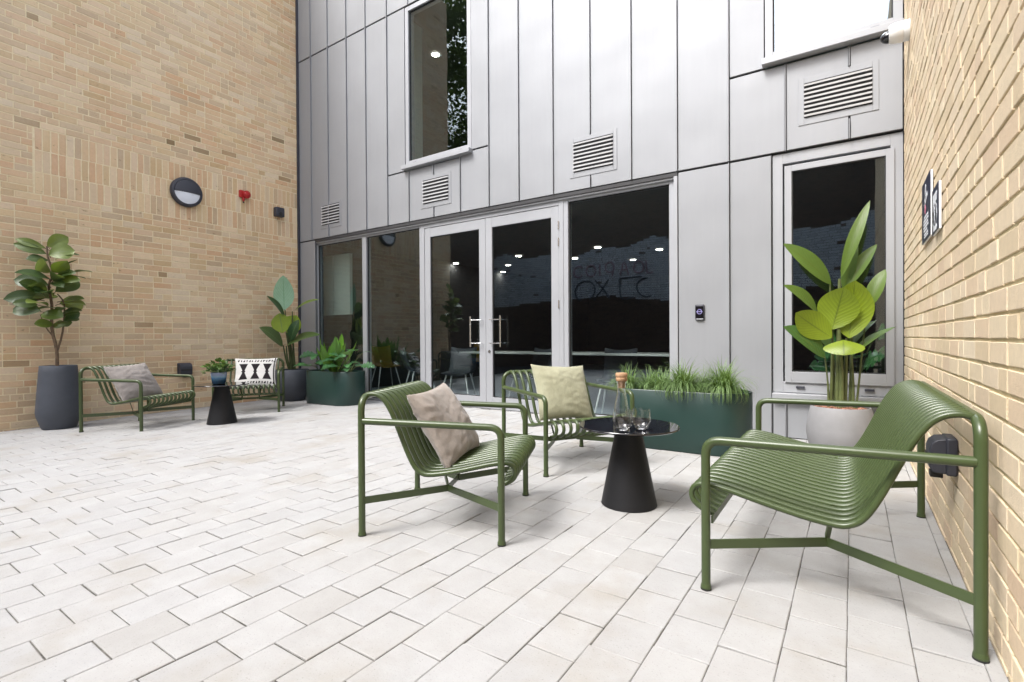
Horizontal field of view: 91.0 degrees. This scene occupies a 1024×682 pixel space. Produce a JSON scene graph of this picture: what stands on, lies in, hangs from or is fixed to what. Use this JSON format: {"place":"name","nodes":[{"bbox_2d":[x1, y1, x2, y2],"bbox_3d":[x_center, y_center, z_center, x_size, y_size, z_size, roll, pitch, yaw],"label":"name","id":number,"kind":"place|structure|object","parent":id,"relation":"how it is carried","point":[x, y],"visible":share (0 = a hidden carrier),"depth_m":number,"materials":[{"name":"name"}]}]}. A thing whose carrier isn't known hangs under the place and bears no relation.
{"place":"outdoors","nodes":[
{"label":"outdoors","id":0,"kind":"place"},
{"bbox_2d":[0,398,1008,681],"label":"paving","id":1,"kind":"structure","parent":0,"point":[600,558],"depth_m":2.04,"materials":[{"name":"white stone"}]},
{"bbox_2d":[3,234,90,429],"bbox_3d":[-5.363,-0.119,5.859,0.469,2.294,0.725,0,0,34],"label":"potted fig","id":2,"kind":"object","parent":1,"relation":"on","point":[57,400],"visible":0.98,"depth_m":5.81,"materials":[{"name":"plant"}]},
{"bbox_2d":[79,363,195,432],"bbox_3d":[-4.335,0.640,5.905,0.812,0.725,0.819,0,0,6],"label":"lounge chair","id":3,"kind":"object","parent":1,"relation":"on","point":[149,406],"visible":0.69,"depth_m":5.65,"materials":[{"name":"metal"}]},
{"bbox_2d":[104,363,162,400],"bbox_3d":[-4.386,0.472,5.856,0.177,0.462,0.578,-30,0,5],"label":"cushion","id":4,"kind":"object","parent":3,"relation":"on","point":[141,372],"visible":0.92,"depth_m":5.75,"materials":[{"name":"grey fabric"}]},
{"bbox_2d":[193,382,248,424],"bbox_3d":[-3.422,0.738,5.941,0.577,0.464,0.577,0,0,34],"label":"cone table","id":5,"kind":"object","parent":1,"relation":"on","point":[222,410],"visible":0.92,"depth_m":5.85,"materials":[{"name":"black metal"}]},
{"bbox_2d":[201,357,235,384],"bbox_3d":[-3.433,0.347,5.888,0.380,0.315,0.386,0,0,-22],"label":"potted herb","id":6,"kind":"object","parent":5,"relation":"on","point":[218,375],"visible":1,"depth_m":5.84,"materials":[{"name":"green plant"}]},
{"bbox_2d":[212,358,284,411],"bbox_3d":[-3.644,0.614,7.011,0.819,0.725,0.812,0,0,-20],"label":"lounge chair","id":7,"kind":"object","parent":1,"relation":"on","point":[277,394],"visible":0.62,"depth_m":6.89,"materials":[{"name":"metal"}]},
{"bbox_2d":[234,358,276,387],"bbox_3d":[-3.599,0.447,7.070,0.546,0.452,0.128,0,-26,-20],"label":"cushion","id":8,"kind":"object","parent":7,"relation":"on","point":[256,372],"visible":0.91,"depth_m":7.03,"materials":[{"name":"fabric"}]},
{"bbox_2d":[259,276,319,401],"bbox_3d":[-3.572,-0.047,8.112,0.760,2.035,0.739,0,0,34],"label":"potted rubber plant","id":9,"kind":"object","parent":1,"relation":"on","point":[282,299],"visible":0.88,"depth_m":8.13,"materials":[{"name":"green plant"}]},
{"bbox_2d":[293,334,374,405],"bbox_3d":[-2.688,0.416,7.724,1.363,1.067,0.890,0,0,34],"label":"fern planter","id":10,"kind":"object","parent":1,"relation":"on","point":[332,384],"visible":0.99,"depth_m":7.47,"materials":[{"name":"metal"}]},
{"bbox_2d":[358,381,535,546],"bbox_3d":[-0.297,0.589,2.723,0.774,0.691,0.780,0,0,10],"label":"lounge chair","id":11,"kind":"object","parent":1,"relation":"on","point":[512,454],"visible":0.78,"depth_m":2.49,"materials":[{"name":"metal"}]},
{"bbox_2d":[406,382,479,467],"bbox_3d":[-0.361,0.444,2.734,0.175,0.430,0.490,-31,-5,14],"label":"cushion","id":12,"kind":"object","parent":11,"relation":"on","point":[442,403],"visible":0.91,"depth_m":2.59,"materials":[{"name":"beige fabric"}]},
{"bbox_2d":[502,369,634,476],"bbox_3d":[0.427,0.577,3.883,0.780,0.691,0.774,-1,0,-26],"label":"lounge chair","id":13,"kind":"object","parent":1,"relation":"on","point":[581,434],"visible":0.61,"depth_m":3.78,"materials":[{"name":"metal"}]},
{"bbox_2d":[531,364,592,420],"bbox_3d":[0.391,0.398,3.931,0.480,0.455,0.156,3,-25,-24],"label":"cushion","id":14,"kind":"object","parent":13,"relation":"on","point":[563,390],"visible":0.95,"depth_m":3.87,"materials":[{"name":"beige fabric"}]},
{"bbox_2d":[579,417,679,512],"bbox_3d":[0.665,0.703,2.868,0.560,0.450,0.560,0,0,34],"label":"cone table","id":15,"kind":"object","parent":1,"relation":"on","point":[628,486],"visible":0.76,"depth_m":2.77,"materials":[{"name":"black metal"}]},
{"bbox_2d":[614,372,628,408],"bbox_3d":[0.637,0.330,2.924,0.094,0.293,0.094,0,0,34],"label":"carafe","id":16,"kind":"object","parent":15,"relation":"on","point":[621,401],"visible":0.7,"depth_m":2.90,"materials":[{"name":"clear glass"}]},
{"bbox_2d":[613,409,632,430],"bbox_3d":[0.594,0.424,2.700,0.103,0.110,0.103,0,0,34],"label":"tumbler","id":17,"kind":"object","parent":15,"relation":"on","point":[622,419],"visible":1,"depth_m":2.66,"materials":[{"name":"clear glass"}]},
{"bbox_2d":[632,408,650,429],"bbox_3d":[0.702,0.423,2.735,0.103,0.110,0.103,0,0,34],"label":"tumbler","id":18,"kind":"object","parent":15,"relation":"on","point":[641,417],"visible":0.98,"depth_m":2.70,"materials":[{"name":"clear glass"}]},
{"bbox_2d":[604,356,759,456],"bbox_3d":[1.428,0.509,4.345,1.379,0.810,0.715,0,0,34],"label":"grass planter","id":19,"kind":"object","parent":1,"relation":"on","point":[700,411],"visible":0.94,"depth_m":4.09,"materials":[{"name":"metal"}]},
{"bbox_2d":[783,201,894,446],"bbox_3d":[2.549,-0.093,3.951,0.627,2.005,0.503,0,0,-20],"label":"potted banana plant","id":20,"kind":"object","parent":1,"relation":"on","point":[847,309],"visible":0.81,"depth_m":3.94,"materials":[{"name":"green plant"}]},
{"bbox_2d":[689,380,989,663],"bbox_3d":[1.409,0.567,2.276,0.863,0.720,1.428,0,0,33],"label":"lounge bench","id":21,"kind":"object","parent":1,"relation":"on","point":[829,487],"visible":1,"depth_m":1.88,"materials":[{"name":"metal"}]},
{"bbox_2d":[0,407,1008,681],"bbox_3d":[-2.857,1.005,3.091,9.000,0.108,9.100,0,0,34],"label":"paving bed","id":22,"kind":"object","parent":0,"point":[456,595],"visible":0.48,"depth_m":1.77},
{"bbox_2d":[904,0,1023,681],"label":"brick wall","id":23,"kind":"structure","parent":22,"relation":"on","point":[964,141],"depth_m":1.80,"materials":[{"name":"beige brick"}]},
{"bbox_2d":[880,19,909,43],"bbox_3d":[2.897,-2.327,3.811,0.177,0.148,0.148,0,0,34],"label":"security camera","id":24,"kind":"object","parent":23,"relation":"attached to","point":[897,32],"visible":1,"depth_m":3.76,"materials":[{"name":"white plastic"}]},
{"bbox_2d":[922,169,932,244],"bbox_3d":[2.319,-0.735,2.812,0.014,0.346,0.378,0,0,34],"label":"wall sign","id":25,"kind":"object","parent":23,"relation":"attached to","point":[927,188],"visible":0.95,"depth_m":2.75,"materials":[{"name":"black plastic"}]},
{"bbox_2d":[932,180,941,235],"bbox_3d":[2.107,-0.654,2.499,0.014,0.229,0.235,0,0,34],"label":"wall sign","id":26,"kind":"object","parent":23,"relation":"attached to","point":[937,209],"visible":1,"depth_m":2.44,"materials":[{"name":"white plastic"}]},
{"bbox_2d":[925,433,957,477],"bbox_3d":[1.810,0.485,2.125,0.094,0.175,0.143,0,0,34],"label":"outdoor socket","id":27,"kind":"object","parent":23,"relation":"attached to","point":[944,443],"visible":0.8,"depth_m":2.08,"materials":[{"name":"plastic"}]},
{"bbox_2d":[295,0,904,439],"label":"metal building","id":28,"kind":"structure","parent":0,"point":[721,152],"depth_m":6.51,"materials":[{"name":"silver metal"}]},
{"bbox_2d":[316,236,364,370],"bbox_3d":[-2.858,-0.360,8.457,1.267,2.655,0.100,0,0,34],"label":"window","id":29,"kind":"structure","parent":28,"relation":"in","point":[319,285],"depth_m":8.76,"materials":[{"name":"silver metal"}]},
{"bbox_2d":[372,345,400,388],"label":"indoor chair","id":30,"kind":"object","parent":28,"relation":"in","point":[381,356],"visible":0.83,"depth_m":10.22,"materials":[{"name":"green plastic"}]},
{"bbox_2d":[364,225,422,400],"bbox_3d":[-1.808,-0.367,7.746,1.267,2.645,0.100,0,0,34],"label":"window","id":31,"kind":"structure","parent":28,"relation":"in","point":[367,238],"depth_m":8.05,"materials":[{"name":"silver metal"}]},
{"bbox_2d":[398,347,434,387],"bbox_3d":[-1.605,0.526,8.542,0.568,0.863,0.498,-1,0,-25],"label":"indoor chair","id":32,"kind":"object","parent":28,"relation":"in","point":[404,358],"visible":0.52,"depth_m":8.38,"materials":[{"name":"white plastic"}]},
{"bbox_2d":[431,51,439,56],"bbox_3d":[-1.373,-5.138,9.027,0.170,0.014,0.170,0,0,34],"label":"downlight","id":33,"kind":"object","parent":28,"relation":"attached to","point":[435,54],"visible":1,"depth_m":9.03,"materials":[{"name":"white plastic"}]},
{"bbox_2d":[401,0,476,170],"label":"window","id":34,"kind":"structure","parent":28,"relation":"in","point":[412,163],"depth_m":7.38,"materials":[{"name":"silver metal"}]},
{"bbox_2d":[425,219,486,407],"bbox_3d":[-0.812,-0.365,7.001,1.099,2.526,0.122,0,0,34],"label":"glass door","id":35,"kind":"structure","parent":28,"relation":"in","point":[476,225],"depth_m":6.92,"materials":[{"name":"silver metal"}]},
{"bbox_2d":[441,347,476,394],"bbox_3d":[-0.820,0.526,7.821,0.498,0.863,0.568,0,0,11],"label":"indoor chair","id":36,"kind":"object","parent":28,"relation":"in","point":[462,364],"visible":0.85,"depth_m":8.01,"materials":[{"name":"white plastic"}]},
{"bbox_2d":[466,344,479,377],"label":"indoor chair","id":37,"kind":"object","parent":28,"relation":"in","point":[478,349],"visible":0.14,"depth_m":12.43,"materials":[{"name":"plastic"}]},
{"bbox_2d":[485,206,559,412],"bbox_3d":[0.109,-0.367,6.378,1.118,2.526,0.122,0,0,34],"label":"glass door","id":38,"kind":"structure","parent":28,"relation":"in","point":[552,213],"depth_m":6.48,"materials":[{"name":"silver metal"}]},
{"bbox_2d":[508,347,551,398],"bbox_3d":[0.260,0.524,7.055,0.568,0.863,0.498,-1,0,-39],"label":"indoor chair","id":39,"kind":"object","parent":28,"relation":"in","point":[541,360],"visible":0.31,"depth_m":7.16,"materials":[{"name":"white plastic"}]},
{"bbox_2d":[459,351,668,394],"bbox_3d":[0.747,0.554,7.168,3.300,0.790,0.700,0,0,34],"label":"counter table","id":40,"kind":"object","parent":28,"relation":"in","point":[593,353],"visible":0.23,"depth_m":6.80,"materials":[{"name":"white laminate"}]},
{"bbox_2d":[594,348,637,412],"bbox_3d":[1.323,0.523,6.337,0.498,0.863,0.568,0,0,23],"label":"indoor chair","id":41,"kind":"object","parent":28,"relation":"in","point":[612,364],"visible":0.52,"depth_m":6.53,"materials":[{"name":"white plastic"}]},
{"bbox_2d":[563,180,673,416],"bbox_3d":[1.199,-0.394,5.711,1.325,2.600,0.100,0,0,34],"label":"window","id":42,"kind":"structure","parent":28,"relation":"in","point":[567,203],"depth_m":5.89,"materials":[{"name":"silver metal"}]},
{"bbox_2d":[695,304,704,319],"bbox_3d":[1.903,-0.292,5.103,0.092,0.156,0.027,0,0,34],"label":"card reader","id":43,"kind":"object","parent":28,"relation":"attached to","point":[700,312],"visible":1,"depth_m":5.09,"materials":[{"name":"plastic"}]},
{"bbox_2d":[761,0,903,68],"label":"window","id":44,"kind":"structure","parent":28,"relation":"in","point":[773,58],"depth_m":4.49,"materials":[{"name":"silver metal"}]},
{"bbox_2d":[772,132,902,401],"bbox_3d":[2.878,-0.605,4.497,0.978,2.293,0.185,0,0,34],"label":"window","id":45,"kind":"structure","parent":28,"relation":"in","point":[889,147],"depth_m":4.47,"materials":[{"name":"silver metal"}]},
{"bbox_2d":[810,323,903,372],"bbox_3d":[3.204,0.360,4.662,0.767,1.183,0.533,0,0,34],"label":"indoor monstera","id":46,"kind":"object","parent":28,"relation":"in","point":[871,360],"visible":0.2,"depth_m":4.67,"materials":[{"name":"green plant"}]},
{"label":"ground","id":47,"kind":"structure","parent":0,"visible":0},
{"bbox_2d":[0,0,297,431],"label":"brick wall","id":48,"kind":"structure","parent":47,"relation":"on","point":[117,117],"depth_m":7.03,"materials":[{"name":"beige brick"}]},
{"bbox_2d":[177,363,192,374],"bbox_3d":[-4.782,0.425,7.365,0.112,0.208,0.170,0,0,34],"label":"outdoor socket","id":49,"kind":"object","parent":48,"relation":"attached to","point":[184,368],"visible":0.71,"depth_m":7.32,"materials":[{"name":"plastic"}]},
{"bbox_2d":[170,177,202,207],"bbox_3d":[-4.777,-2.184,7.395,0.094,0.430,0.430,0,0,34],"label":"bulkhead light","id":50,"kind":"object","parent":48,"relation":"attached to","point":[186,192],"visible":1,"depth_m":7.35,"materials":[{"name":"plastic"}]},
{"bbox_2d":[239,190,250,202],"bbox_3d":[-4.296,-2.325,8.108,0.091,0.200,0.165,0,0,34],"label":"fire alarm","id":51,"kind":"object","parent":48,"relation":"attached to","point":[243,194],"visible":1,"depth_m":8.09,"materials":[{"name":"red plastic"}]},
{"bbox_2d":[274,207,284,217],"bbox_3d":[-3.967,-2.194,8.579,0.108,0.155,0.150,0,0,34],"label":"sensor box","id":52,"kind":"object","parent":48,"relation":"attached to","point":[279,212],"visible":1,"depth_m":8.54,"materials":[{"name":"plastic"}]}
]}

